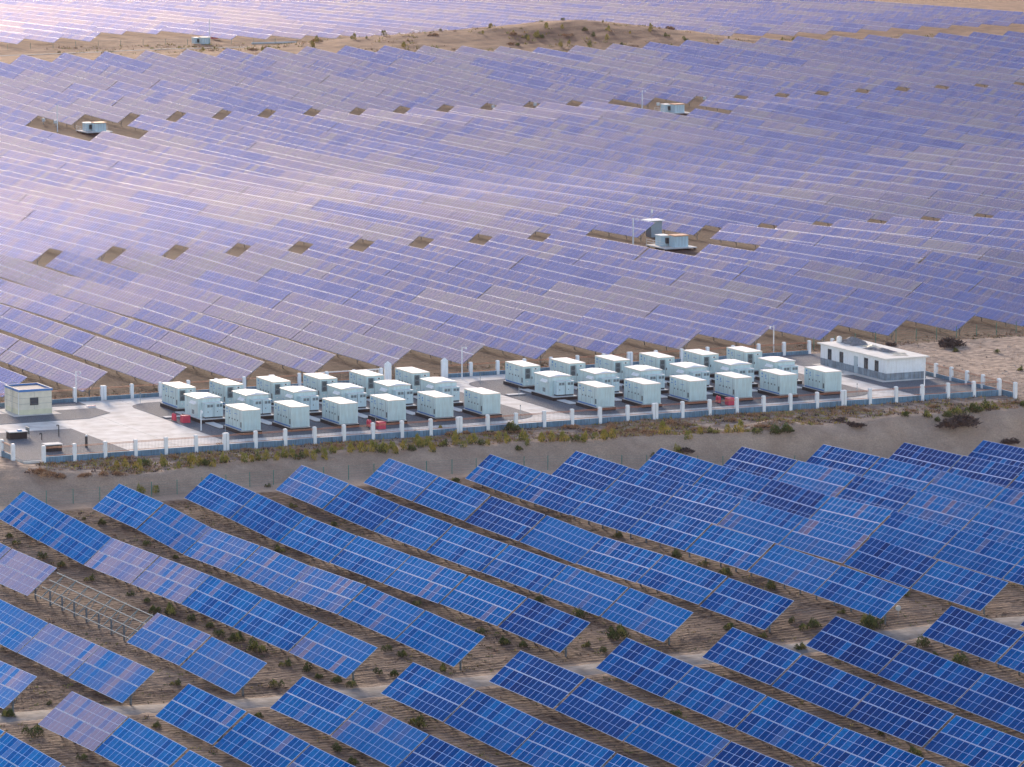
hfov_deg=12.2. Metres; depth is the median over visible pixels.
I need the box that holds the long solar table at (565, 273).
[510,255,622,290]
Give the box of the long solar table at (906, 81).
[866,71,940,90]
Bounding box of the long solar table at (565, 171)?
[531,163,614,181]
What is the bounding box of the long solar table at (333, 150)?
[296,140,369,161]
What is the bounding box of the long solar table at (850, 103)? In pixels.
[787,91,863,107]
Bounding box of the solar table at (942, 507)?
[899,491,981,532]
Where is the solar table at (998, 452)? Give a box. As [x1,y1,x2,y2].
[968,440,1023,475]
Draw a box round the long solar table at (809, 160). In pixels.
[771,152,860,169]
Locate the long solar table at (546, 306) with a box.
[478,285,592,322]
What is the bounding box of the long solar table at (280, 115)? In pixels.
[267,109,337,131]
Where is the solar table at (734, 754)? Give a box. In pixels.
[706,742,792,766]
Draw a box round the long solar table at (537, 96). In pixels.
[503,84,573,104]
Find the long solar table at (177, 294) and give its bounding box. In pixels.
[121,273,222,312]
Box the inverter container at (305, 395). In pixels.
[280,386,321,415]
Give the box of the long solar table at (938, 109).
[898,100,979,118]
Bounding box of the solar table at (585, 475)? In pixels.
[551,451,627,490]
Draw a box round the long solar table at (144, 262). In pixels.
[111,247,206,285]
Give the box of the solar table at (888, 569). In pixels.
[844,537,936,589]
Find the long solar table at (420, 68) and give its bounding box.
[390,58,453,78]
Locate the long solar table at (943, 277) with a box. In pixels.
[857,255,984,291]
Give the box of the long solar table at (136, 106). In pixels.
[113,96,176,119]
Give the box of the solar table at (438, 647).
[396,611,484,668]
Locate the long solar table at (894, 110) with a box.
[856,101,937,119]
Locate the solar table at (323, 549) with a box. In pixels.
[279,516,355,565]
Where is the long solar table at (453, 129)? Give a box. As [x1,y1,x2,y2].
[419,119,493,140]
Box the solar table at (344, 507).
[323,484,398,534]
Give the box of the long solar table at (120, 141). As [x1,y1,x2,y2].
[90,131,159,153]
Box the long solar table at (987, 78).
[944,68,1018,86]
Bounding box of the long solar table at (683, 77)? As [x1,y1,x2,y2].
[648,68,714,84]
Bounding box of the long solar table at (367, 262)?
[301,241,400,275]
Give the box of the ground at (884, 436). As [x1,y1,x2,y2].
[0,0,1023,766]
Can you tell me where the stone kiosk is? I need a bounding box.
[0,382,61,416]
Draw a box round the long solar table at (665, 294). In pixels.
[606,276,727,312]
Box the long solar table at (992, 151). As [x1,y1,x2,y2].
[958,144,1023,157]
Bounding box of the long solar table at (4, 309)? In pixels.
[0,304,11,316]
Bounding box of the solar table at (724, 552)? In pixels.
[686,524,773,576]
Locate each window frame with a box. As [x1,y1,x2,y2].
[30,397,37,404]
[828,349,831,359]
[840,352,842,362]
[864,357,867,368]
[875,360,878,371]
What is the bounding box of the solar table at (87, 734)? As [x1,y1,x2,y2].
[38,691,126,756]
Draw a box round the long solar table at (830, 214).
[774,198,874,223]
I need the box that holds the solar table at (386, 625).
[338,586,423,638]
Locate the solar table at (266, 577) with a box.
[233,546,310,597]
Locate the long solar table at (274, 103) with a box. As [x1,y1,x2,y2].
[247,92,312,113]
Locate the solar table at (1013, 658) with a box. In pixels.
[997,636,1023,674]
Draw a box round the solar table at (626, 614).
[601,588,692,644]
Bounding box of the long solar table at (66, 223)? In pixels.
[21,210,104,236]
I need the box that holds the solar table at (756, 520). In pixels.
[719,499,803,545]
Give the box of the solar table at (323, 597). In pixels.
[284,567,365,618]
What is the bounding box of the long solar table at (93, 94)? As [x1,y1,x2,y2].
[62,83,123,105]
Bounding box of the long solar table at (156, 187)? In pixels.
[118,176,194,198]
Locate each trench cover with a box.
[204,422,222,428]
[261,419,271,425]
[309,415,319,421]
[358,413,367,418]
[406,410,414,415]
[453,407,461,411]
[505,393,525,395]
[518,388,534,392]
[557,399,575,404]
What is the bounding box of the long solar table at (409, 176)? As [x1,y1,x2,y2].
[380,168,461,187]
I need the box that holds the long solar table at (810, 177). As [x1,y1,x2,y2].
[757,168,847,186]
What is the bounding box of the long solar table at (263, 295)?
[189,270,291,308]
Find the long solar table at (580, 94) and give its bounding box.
[545,83,615,103]
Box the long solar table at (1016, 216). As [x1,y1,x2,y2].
[992,211,1023,220]
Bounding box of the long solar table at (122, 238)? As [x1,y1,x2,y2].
[90,224,179,256]
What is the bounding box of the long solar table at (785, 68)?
[762,62,833,78]
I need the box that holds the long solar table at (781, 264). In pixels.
[695,244,810,274]
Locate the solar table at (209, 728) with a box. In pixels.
[156,684,246,744]
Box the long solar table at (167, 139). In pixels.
[139,130,208,151]
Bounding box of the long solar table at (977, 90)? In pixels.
[947,83,1023,100]
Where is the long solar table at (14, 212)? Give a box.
[0,202,34,220]
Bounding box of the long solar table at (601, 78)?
[567,69,635,87]
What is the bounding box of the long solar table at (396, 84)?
[363,74,427,95]
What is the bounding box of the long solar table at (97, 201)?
[71,192,151,216]
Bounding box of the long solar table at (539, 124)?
[510,115,585,135]
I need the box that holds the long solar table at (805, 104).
[746,93,821,109]
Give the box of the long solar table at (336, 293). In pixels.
[257,268,359,304]
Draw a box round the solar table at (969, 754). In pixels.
[924,715,1023,766]
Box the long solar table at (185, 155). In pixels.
[150,145,220,166]
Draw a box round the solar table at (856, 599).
[814,566,909,623]
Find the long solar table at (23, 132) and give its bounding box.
[0,120,52,142]
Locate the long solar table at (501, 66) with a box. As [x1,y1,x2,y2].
[470,57,534,76]
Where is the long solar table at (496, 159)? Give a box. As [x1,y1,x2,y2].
[459,149,538,170]
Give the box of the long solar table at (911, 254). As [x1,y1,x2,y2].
[815,236,931,262]
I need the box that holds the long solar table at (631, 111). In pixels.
[578,100,650,117]
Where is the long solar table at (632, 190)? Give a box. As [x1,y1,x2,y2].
[557,177,643,195]
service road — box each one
[0,46,252,55]
[0,616,1023,722]
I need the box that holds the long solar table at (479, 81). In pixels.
[445,71,511,91]
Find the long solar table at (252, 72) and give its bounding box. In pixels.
[225,62,287,84]
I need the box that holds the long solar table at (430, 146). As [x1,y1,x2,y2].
[391,136,467,157]
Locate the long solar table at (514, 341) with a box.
[436,314,557,363]
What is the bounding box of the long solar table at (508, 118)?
[448,105,518,123]
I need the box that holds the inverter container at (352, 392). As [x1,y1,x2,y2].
[326,383,369,412]
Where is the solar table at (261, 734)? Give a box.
[214,713,308,766]
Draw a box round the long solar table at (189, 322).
[132,299,239,343]
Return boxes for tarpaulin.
[842,337,866,345]
[863,344,880,347]
[863,347,895,352]
[890,352,908,355]
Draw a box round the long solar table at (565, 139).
[531,130,609,150]
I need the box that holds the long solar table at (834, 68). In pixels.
[801,61,872,76]
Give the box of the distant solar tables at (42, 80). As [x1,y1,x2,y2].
[0,31,1023,109]
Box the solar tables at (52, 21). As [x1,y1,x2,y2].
[0,0,1023,43]
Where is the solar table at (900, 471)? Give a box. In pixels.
[862,457,939,494]
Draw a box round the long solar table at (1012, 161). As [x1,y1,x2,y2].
[998,157,1023,165]
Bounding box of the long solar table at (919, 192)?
[840,178,937,198]
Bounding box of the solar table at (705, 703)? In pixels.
[663,666,765,730]
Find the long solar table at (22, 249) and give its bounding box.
[0,234,51,264]
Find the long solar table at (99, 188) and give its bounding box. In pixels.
[64,178,139,200]
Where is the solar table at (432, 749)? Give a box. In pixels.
[398,735,497,766]
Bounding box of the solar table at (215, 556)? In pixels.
[183,528,258,576]
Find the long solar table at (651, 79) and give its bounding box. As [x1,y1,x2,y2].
[608,69,675,86]
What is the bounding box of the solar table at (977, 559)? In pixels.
[934,531,1023,580]
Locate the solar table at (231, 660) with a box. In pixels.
[181,637,266,695]
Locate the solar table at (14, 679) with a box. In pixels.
[0,661,36,711]
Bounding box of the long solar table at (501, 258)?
[423,236,526,268]
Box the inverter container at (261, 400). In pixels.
[232,389,273,418]
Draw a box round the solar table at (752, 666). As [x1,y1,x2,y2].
[702,627,800,688]
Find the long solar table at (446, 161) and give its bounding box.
[410,151,489,172]
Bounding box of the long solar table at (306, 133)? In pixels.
[281,124,352,146]
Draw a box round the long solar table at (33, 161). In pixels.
[0,150,66,172]
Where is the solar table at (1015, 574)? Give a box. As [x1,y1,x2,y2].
[1003,558,1023,587]
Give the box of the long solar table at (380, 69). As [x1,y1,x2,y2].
[349,59,412,80]
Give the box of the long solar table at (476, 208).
[421,195,510,218]
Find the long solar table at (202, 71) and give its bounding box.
[184,63,246,85]
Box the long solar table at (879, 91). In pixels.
[867,87,946,104]
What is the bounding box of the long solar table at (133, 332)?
[63,304,169,349]
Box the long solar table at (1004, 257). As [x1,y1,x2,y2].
[979,248,1023,267]
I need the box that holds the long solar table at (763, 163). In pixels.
[724,154,811,172]
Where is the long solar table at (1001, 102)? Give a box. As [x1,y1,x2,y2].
[981,96,1023,111]
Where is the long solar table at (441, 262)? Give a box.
[363,239,463,272]
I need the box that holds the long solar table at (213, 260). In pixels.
[175,245,272,281]
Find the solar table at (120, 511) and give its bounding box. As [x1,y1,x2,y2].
[92,484,162,533]
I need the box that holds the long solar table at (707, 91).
[668,80,739,97]
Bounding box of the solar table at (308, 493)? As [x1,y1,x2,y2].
[276,465,348,511]
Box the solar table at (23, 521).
[0,491,65,544]
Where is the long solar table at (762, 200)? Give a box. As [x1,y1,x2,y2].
[688,186,782,206]
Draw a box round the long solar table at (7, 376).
[0,367,26,397]
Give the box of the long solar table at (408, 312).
[343,290,453,330]
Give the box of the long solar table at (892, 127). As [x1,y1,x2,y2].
[845,117,928,135]
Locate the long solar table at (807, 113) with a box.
[772,105,852,123]
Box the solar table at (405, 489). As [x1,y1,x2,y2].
[364,458,436,503]
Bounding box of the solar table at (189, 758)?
[172,750,221,766]
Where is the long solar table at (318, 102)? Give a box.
[291,91,357,112]
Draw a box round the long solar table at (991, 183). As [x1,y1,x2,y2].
[940,173,1023,192]
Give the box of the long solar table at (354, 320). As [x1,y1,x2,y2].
[273,292,384,334]
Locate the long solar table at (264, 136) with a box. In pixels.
[234,126,305,148]
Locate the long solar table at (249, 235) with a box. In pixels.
[211,221,302,250]
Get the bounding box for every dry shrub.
[24,466,47,474]
[36,469,59,477]
[56,472,65,478]
[77,472,92,476]
[98,471,108,476]
[112,471,125,475]
[120,454,135,459]
[481,431,496,434]
[560,424,581,429]
[578,426,598,431]
[604,424,617,428]
[624,428,636,431]
[639,429,656,433]
[666,419,677,423]
[722,417,736,421]
[744,412,761,416]
[755,423,773,427]
[831,417,847,421]
[837,405,853,409]
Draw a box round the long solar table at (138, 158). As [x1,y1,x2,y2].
[100,147,169,168]
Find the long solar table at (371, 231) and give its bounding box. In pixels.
[328,216,422,245]
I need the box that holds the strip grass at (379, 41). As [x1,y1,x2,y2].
[45,18,1023,53]
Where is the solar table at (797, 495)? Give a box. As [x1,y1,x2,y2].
[751,479,830,520]
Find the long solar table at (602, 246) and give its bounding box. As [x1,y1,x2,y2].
[543,230,648,259]
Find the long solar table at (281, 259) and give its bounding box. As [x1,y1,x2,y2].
[239,243,337,278]
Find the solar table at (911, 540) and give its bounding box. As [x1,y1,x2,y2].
[869,511,958,559]
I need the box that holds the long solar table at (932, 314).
[842,288,976,335]
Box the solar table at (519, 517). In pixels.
[465,496,544,543]
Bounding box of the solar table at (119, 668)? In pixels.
[69,647,154,704]
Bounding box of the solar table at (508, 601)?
[440,576,526,630]
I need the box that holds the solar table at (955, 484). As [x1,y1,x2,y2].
[922,471,1003,510]
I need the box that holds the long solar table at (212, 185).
[171,174,249,195]
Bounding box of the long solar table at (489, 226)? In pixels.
[444,211,539,238]
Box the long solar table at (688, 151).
[649,141,732,161]
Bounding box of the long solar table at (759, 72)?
[724,64,794,80]
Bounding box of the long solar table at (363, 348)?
[291,321,410,369]
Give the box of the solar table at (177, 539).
[137,504,210,553]
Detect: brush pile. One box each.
[677,446,695,453]
[844,421,867,427]
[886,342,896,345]
[935,414,982,429]
[938,337,966,348]
[1000,436,1020,444]
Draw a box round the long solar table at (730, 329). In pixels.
[645,304,769,348]
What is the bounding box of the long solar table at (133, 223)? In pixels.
[81,208,164,233]
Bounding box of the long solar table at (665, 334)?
[576,307,701,349]
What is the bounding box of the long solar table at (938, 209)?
[878,193,981,220]
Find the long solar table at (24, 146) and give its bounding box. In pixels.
[0,135,59,157]
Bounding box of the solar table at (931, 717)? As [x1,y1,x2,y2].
[846,685,953,750]
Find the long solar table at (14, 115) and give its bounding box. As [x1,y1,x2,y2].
[0,104,37,126]
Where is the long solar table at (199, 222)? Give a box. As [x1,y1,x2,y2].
[139,206,224,231]
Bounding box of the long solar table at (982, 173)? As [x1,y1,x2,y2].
[903,161,996,179]
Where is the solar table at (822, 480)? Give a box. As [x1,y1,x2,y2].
[778,461,855,498]
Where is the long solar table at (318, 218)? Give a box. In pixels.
[253,202,340,227]
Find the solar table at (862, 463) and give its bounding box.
[806,444,879,479]
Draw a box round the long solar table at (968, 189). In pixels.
[891,176,989,195]
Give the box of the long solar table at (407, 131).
[374,121,447,142]
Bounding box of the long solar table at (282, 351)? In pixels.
[218,326,334,373]
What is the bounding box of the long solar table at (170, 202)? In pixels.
[128,190,208,214]
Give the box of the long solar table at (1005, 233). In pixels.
[988,227,1023,240]
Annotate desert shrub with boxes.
[1,708,15,716]
[21,723,43,736]
[37,550,48,559]
[56,561,65,566]
[75,753,87,760]
[84,573,94,580]
[97,518,106,524]
[125,589,135,595]
[141,457,153,466]
[142,540,150,546]
[149,604,161,613]
[151,721,160,727]
[164,601,176,615]
[169,678,180,685]
[186,614,196,620]
[200,459,210,465]
[204,622,214,627]
[212,629,225,636]
[228,630,245,642]
[245,636,267,652]
[254,452,266,460]
[254,711,263,717]
[268,678,284,687]
[273,544,286,552]
[278,657,291,666]
[293,450,306,459]
[302,659,313,671]
[314,673,322,678]
[330,675,341,683]
[331,742,342,751]
[344,679,356,687]
[347,756,359,764]
[371,443,386,452]
[373,667,382,673]
[380,644,392,651]
[388,669,398,676]
[396,649,406,657]
[407,444,416,450]
[408,714,428,727]
[412,600,422,606]
[438,438,448,446]
[439,663,447,671]
[451,477,460,482]
[475,626,486,633]
[477,438,485,445]
[498,635,510,644]
[502,420,521,432]
[517,641,527,646]
[534,595,543,601]
[569,434,580,441]
[571,607,589,618]
[581,641,590,647]
[599,646,606,652]
[604,623,630,639]
[612,532,622,537]
[669,709,681,716]
[671,549,681,558]
[697,560,707,566]
[706,427,717,433]
[717,567,732,575]
[722,623,734,629]
[751,427,762,434]
[765,579,776,589]
[769,423,781,434]
[780,422,794,432]
[787,616,795,623]
[794,642,807,649]
[798,624,811,630]
[807,618,821,627]
[859,612,885,629]
[901,410,909,416]
[906,744,923,756]
[916,633,931,647]
[922,409,932,417]
[942,410,951,416]
[950,652,970,664]
[951,406,969,416]
[967,402,983,412]
[981,398,997,409]
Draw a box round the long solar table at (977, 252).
[874,233,991,259]
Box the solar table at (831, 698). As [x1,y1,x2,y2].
[772,655,875,718]
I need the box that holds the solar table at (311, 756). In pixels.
[288,745,354,766]
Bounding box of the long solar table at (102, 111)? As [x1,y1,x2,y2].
[67,98,131,125]
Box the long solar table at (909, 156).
[866,148,956,165]
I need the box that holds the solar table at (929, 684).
[878,645,982,706]
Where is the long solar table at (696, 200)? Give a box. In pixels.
[636,187,728,209]
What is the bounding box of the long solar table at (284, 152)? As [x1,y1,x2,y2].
[247,141,321,163]
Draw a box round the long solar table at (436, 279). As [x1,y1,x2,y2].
[386,262,492,298]
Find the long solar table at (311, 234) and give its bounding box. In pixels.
[271,219,363,247]
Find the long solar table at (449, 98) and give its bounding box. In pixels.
[419,87,487,108]
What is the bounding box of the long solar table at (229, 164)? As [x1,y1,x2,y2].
[210,157,286,178]
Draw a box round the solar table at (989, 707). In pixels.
[954,674,1023,732]
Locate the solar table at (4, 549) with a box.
[0,543,10,557]
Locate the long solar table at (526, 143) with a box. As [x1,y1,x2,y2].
[485,132,562,153]
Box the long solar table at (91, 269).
[46,250,139,289]
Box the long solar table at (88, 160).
[49,148,118,170]
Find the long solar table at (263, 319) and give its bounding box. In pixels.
[202,296,311,339]
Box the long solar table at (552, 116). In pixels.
[491,103,563,121]
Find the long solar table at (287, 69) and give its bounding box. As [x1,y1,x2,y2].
[267,61,330,83]
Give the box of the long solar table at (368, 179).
[330,170,408,189]
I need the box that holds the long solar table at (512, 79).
[486,70,553,90]
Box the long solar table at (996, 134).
[966,127,1023,142]
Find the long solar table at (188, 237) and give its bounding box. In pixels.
[150,222,241,253]
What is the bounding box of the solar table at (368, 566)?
[330,536,409,585]
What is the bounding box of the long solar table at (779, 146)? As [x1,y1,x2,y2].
[742,137,826,156]
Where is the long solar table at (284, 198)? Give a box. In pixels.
[239,186,320,208]
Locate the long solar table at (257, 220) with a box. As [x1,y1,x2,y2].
[197,204,282,229]
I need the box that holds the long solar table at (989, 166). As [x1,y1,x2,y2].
[950,159,1023,173]
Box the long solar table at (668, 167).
[628,158,714,176]
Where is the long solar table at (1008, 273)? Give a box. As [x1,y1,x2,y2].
[919,252,1023,284]
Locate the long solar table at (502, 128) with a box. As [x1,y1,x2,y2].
[465,117,539,138]
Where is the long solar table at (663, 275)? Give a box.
[573,252,685,285]
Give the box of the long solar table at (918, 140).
[877,131,965,150]
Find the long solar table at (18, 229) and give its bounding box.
[0,217,43,239]
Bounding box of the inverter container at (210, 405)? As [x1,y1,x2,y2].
[182,392,224,423]
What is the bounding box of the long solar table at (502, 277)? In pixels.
[449,259,558,295]
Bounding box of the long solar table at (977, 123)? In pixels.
[931,114,1016,131]
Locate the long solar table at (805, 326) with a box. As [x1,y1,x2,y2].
[710,298,840,341]
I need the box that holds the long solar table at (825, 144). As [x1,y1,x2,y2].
[787,135,872,154]
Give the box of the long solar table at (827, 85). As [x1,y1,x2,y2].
[788,74,861,91]
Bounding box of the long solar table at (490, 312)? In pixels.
[411,287,524,326]
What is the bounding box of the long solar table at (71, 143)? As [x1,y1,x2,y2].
[41,133,110,155]
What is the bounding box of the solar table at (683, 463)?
[639,448,713,485]
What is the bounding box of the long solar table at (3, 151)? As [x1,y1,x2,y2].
[0,148,8,157]
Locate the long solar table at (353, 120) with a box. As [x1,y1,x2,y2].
[314,109,383,129]
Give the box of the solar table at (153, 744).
[94,718,186,766]
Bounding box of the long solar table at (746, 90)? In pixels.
[709,78,781,97]
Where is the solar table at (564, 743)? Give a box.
[511,723,614,766]
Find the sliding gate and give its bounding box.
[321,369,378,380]
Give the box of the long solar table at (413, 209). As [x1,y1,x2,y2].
[366,197,455,221]
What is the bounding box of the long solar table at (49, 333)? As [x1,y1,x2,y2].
[0,307,94,354]
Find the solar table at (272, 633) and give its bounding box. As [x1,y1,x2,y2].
[234,598,317,656]
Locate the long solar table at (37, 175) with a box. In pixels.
[2,164,75,187]
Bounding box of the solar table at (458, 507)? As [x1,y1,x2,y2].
[413,477,489,524]
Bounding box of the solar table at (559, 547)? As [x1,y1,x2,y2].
[520,516,601,565]
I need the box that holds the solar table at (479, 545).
[427,525,507,575]
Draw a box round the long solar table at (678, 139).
[623,126,702,146]
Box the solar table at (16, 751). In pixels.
[0,732,60,766]
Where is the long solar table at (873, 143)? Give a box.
[832,133,919,152]
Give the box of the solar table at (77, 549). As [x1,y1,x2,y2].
[39,515,110,563]
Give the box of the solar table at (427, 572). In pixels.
[383,556,465,607]
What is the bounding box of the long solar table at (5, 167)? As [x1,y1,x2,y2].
[0,161,14,174]
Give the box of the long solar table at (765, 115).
[730,106,808,125]
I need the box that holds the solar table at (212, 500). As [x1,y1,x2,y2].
[185,473,255,518]
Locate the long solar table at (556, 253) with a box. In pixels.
[484,233,587,264]
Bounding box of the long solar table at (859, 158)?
[820,150,908,167]
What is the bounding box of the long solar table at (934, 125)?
[888,116,972,133]
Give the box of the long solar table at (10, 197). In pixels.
[0,188,26,204]
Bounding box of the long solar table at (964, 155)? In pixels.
[913,146,1003,163]
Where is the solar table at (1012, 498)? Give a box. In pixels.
[986,488,1023,517]
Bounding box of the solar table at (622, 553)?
[577,537,662,585]
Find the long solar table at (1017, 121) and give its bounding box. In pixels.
[974,112,1023,129]
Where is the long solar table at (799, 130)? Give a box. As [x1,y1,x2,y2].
[757,121,839,140]
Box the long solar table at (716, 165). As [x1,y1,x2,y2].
[677,156,762,174]
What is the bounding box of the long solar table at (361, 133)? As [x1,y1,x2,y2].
[327,123,400,144]
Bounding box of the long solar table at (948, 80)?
[906,69,980,86]
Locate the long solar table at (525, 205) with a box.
[477,193,566,216]
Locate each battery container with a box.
[160,382,195,411]
[209,379,243,407]
[223,403,261,434]
[256,376,290,404]
[272,400,310,431]
[303,373,337,401]
[320,397,358,427]
[349,370,383,398]
[368,394,406,424]
[395,367,429,395]
[415,390,454,421]
[462,387,501,418]
[503,360,539,388]
[550,357,585,385]
[576,381,615,410]
[595,355,629,382]
[622,378,661,407]
[639,352,674,379]
[668,375,706,404]
[683,349,718,376]
[713,372,752,401]
[726,346,761,373]
[758,369,797,398]
[802,366,841,395]
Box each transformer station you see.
[76,121,112,134]
[191,37,210,43]
[646,234,696,250]
[656,103,689,113]
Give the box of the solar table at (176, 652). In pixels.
[127,613,210,664]
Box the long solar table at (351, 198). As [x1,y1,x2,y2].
[293,185,376,206]
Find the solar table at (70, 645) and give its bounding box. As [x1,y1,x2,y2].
[18,623,99,676]
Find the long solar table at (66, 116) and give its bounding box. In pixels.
[22,100,84,125]
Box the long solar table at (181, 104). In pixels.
[157,94,222,117]
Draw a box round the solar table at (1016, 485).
[1007,471,1023,491]
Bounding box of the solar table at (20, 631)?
[0,599,47,652]
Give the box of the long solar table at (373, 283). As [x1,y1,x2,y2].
[321,264,426,301]
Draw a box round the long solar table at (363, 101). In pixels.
[333,90,401,111]
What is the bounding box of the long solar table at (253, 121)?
[223,111,290,133]
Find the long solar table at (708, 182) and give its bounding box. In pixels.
[658,172,746,191]
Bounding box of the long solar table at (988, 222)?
[939,214,1023,230]
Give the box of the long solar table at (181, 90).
[150,79,212,101]
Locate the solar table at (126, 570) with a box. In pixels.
[85,538,157,587]
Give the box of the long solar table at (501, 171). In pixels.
[481,165,563,183]
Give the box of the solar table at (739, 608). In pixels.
[700,578,793,632]
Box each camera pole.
[75,371,80,402]
[461,347,466,378]
[632,218,637,244]
[922,364,924,394]
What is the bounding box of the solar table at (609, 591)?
[540,565,627,619]
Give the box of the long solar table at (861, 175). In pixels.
[805,166,897,182]
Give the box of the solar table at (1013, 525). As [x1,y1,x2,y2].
[962,507,1023,549]
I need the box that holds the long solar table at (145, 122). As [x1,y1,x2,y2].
[128,114,196,137]
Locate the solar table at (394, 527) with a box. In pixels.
[374,505,452,554]
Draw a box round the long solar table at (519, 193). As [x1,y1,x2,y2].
[453,180,538,199]
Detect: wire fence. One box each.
[0,454,959,505]
[7,37,330,49]
[813,321,1022,349]
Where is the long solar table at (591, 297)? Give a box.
[542,281,660,317]
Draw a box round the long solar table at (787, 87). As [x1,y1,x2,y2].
[748,76,821,94]
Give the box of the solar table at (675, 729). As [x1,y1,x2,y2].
[624,708,729,766]
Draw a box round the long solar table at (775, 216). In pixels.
[720,200,820,228]
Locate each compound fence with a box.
[0,340,810,406]
[0,439,14,460]
[41,379,1001,462]
[830,338,1017,398]
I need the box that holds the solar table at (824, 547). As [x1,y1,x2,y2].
[779,518,868,566]
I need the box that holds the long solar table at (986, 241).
[931,230,1023,253]
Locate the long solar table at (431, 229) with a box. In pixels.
[386,214,481,241]
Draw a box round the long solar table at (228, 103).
[202,92,268,115]
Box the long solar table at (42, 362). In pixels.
[0,340,106,396]
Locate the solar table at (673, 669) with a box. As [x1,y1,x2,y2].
[596,638,692,696]
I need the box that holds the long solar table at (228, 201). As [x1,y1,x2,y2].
[183,189,265,211]
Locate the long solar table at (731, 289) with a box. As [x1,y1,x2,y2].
[670,271,792,307]
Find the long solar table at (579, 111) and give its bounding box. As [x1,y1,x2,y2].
[535,102,607,119]
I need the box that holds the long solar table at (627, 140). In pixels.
[577,128,656,148]
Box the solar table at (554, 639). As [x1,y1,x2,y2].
[499,598,589,656]
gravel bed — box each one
[0,402,85,408]
[0,408,109,424]
[0,428,128,460]
[132,392,531,439]
[469,373,867,414]
[780,353,986,394]
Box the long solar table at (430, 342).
[364,317,484,368]
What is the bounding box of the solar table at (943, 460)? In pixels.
[889,442,961,478]
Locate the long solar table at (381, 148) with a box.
[344,138,419,159]
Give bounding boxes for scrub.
[0,470,1020,766]
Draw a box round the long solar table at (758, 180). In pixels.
[707,170,797,188]
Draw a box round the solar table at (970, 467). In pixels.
[948,456,1023,491]
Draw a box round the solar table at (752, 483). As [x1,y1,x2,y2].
[693,464,770,502]
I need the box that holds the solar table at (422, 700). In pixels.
[381,662,475,721]
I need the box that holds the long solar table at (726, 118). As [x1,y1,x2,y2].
[687,108,764,128]
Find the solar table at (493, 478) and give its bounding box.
[465,454,540,500]
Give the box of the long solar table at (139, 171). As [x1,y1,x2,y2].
[108,161,181,182]
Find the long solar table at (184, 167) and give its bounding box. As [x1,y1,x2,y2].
[159,159,233,180]
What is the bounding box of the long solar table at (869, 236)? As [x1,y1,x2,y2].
[775,221,882,241]
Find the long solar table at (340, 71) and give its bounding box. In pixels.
[308,60,371,81]
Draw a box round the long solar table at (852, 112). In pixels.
[815,103,895,122]
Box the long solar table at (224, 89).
[194,78,256,100]
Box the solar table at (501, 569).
[482,545,566,596]
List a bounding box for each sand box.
[180,414,190,422]
[375,421,385,428]
[724,397,733,404]
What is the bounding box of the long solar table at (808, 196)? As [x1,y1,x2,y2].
[738,183,834,204]
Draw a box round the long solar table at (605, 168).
[579,161,664,179]
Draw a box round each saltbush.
[122,458,128,467]
[132,457,142,468]
[136,483,145,493]
[152,485,159,492]
[159,455,168,466]
[187,452,195,464]
[196,455,201,462]
[209,458,215,466]
[219,451,229,462]
[240,453,247,462]
[248,453,253,461]
[262,450,269,457]
[273,451,279,459]
[280,446,288,457]
[288,448,295,456]
[303,448,308,456]
[309,449,316,460]
[321,451,327,459]
[329,445,337,452]
[347,442,354,452]
[357,440,364,452]
[364,439,374,451]
[378,437,389,453]
[389,440,395,449]
[392,444,398,453]
[400,440,407,449]
[414,433,421,445]
[416,436,425,447]
[424,437,432,445]
[429,442,435,451]
[451,429,458,440]
[452,435,460,444]
[460,440,467,447]
[466,432,477,443]
[494,430,501,440]
[504,431,510,443]
[518,428,527,440]
[533,31,539,37]
[538,431,544,441]
[547,431,554,440]
[559,431,569,441]
[579,429,587,441]
[591,432,598,439]
[600,428,608,439]
[609,428,616,438]
[658,420,670,433]
[673,443,683,453]
[684,430,692,440]
[697,426,702,433]
[724,423,731,432]
[731,418,743,432]
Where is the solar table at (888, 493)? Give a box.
[837,476,917,515]
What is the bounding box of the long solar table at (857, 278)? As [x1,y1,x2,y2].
[795,260,921,296]
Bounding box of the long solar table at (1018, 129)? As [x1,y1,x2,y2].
[1010,126,1023,133]
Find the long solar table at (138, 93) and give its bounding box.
[106,81,168,103]
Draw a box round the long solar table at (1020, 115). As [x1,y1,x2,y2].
[1016,110,1023,117]
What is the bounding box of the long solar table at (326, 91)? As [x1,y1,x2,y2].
[279,76,342,98]
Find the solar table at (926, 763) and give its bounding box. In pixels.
[919,760,942,766]
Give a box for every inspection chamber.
[6,429,27,439]
[42,442,62,451]
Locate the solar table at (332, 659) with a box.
[289,622,377,679]
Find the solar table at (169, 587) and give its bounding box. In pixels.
[132,557,209,608]
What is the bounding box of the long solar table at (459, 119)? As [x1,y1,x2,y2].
[405,107,473,124]
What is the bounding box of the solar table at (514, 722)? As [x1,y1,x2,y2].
[444,690,542,754]
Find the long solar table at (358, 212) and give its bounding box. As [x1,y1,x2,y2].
[310,199,397,224]
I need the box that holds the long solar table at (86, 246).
[28,227,115,260]
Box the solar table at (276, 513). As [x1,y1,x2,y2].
[231,493,304,541]
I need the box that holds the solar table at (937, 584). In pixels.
[911,560,1007,613]
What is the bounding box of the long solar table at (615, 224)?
[557,207,654,238]
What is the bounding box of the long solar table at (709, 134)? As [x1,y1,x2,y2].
[668,124,748,144]
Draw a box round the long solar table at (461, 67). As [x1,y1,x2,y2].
[430,58,494,77]
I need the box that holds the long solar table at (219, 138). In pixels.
[186,128,257,150]
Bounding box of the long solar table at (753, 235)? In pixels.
[710,223,825,247]
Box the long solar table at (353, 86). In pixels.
[320,75,385,96]
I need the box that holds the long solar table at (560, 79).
[527,70,594,88]
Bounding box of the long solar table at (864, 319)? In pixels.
[778,294,908,336]
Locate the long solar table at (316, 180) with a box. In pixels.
[278,170,355,191]

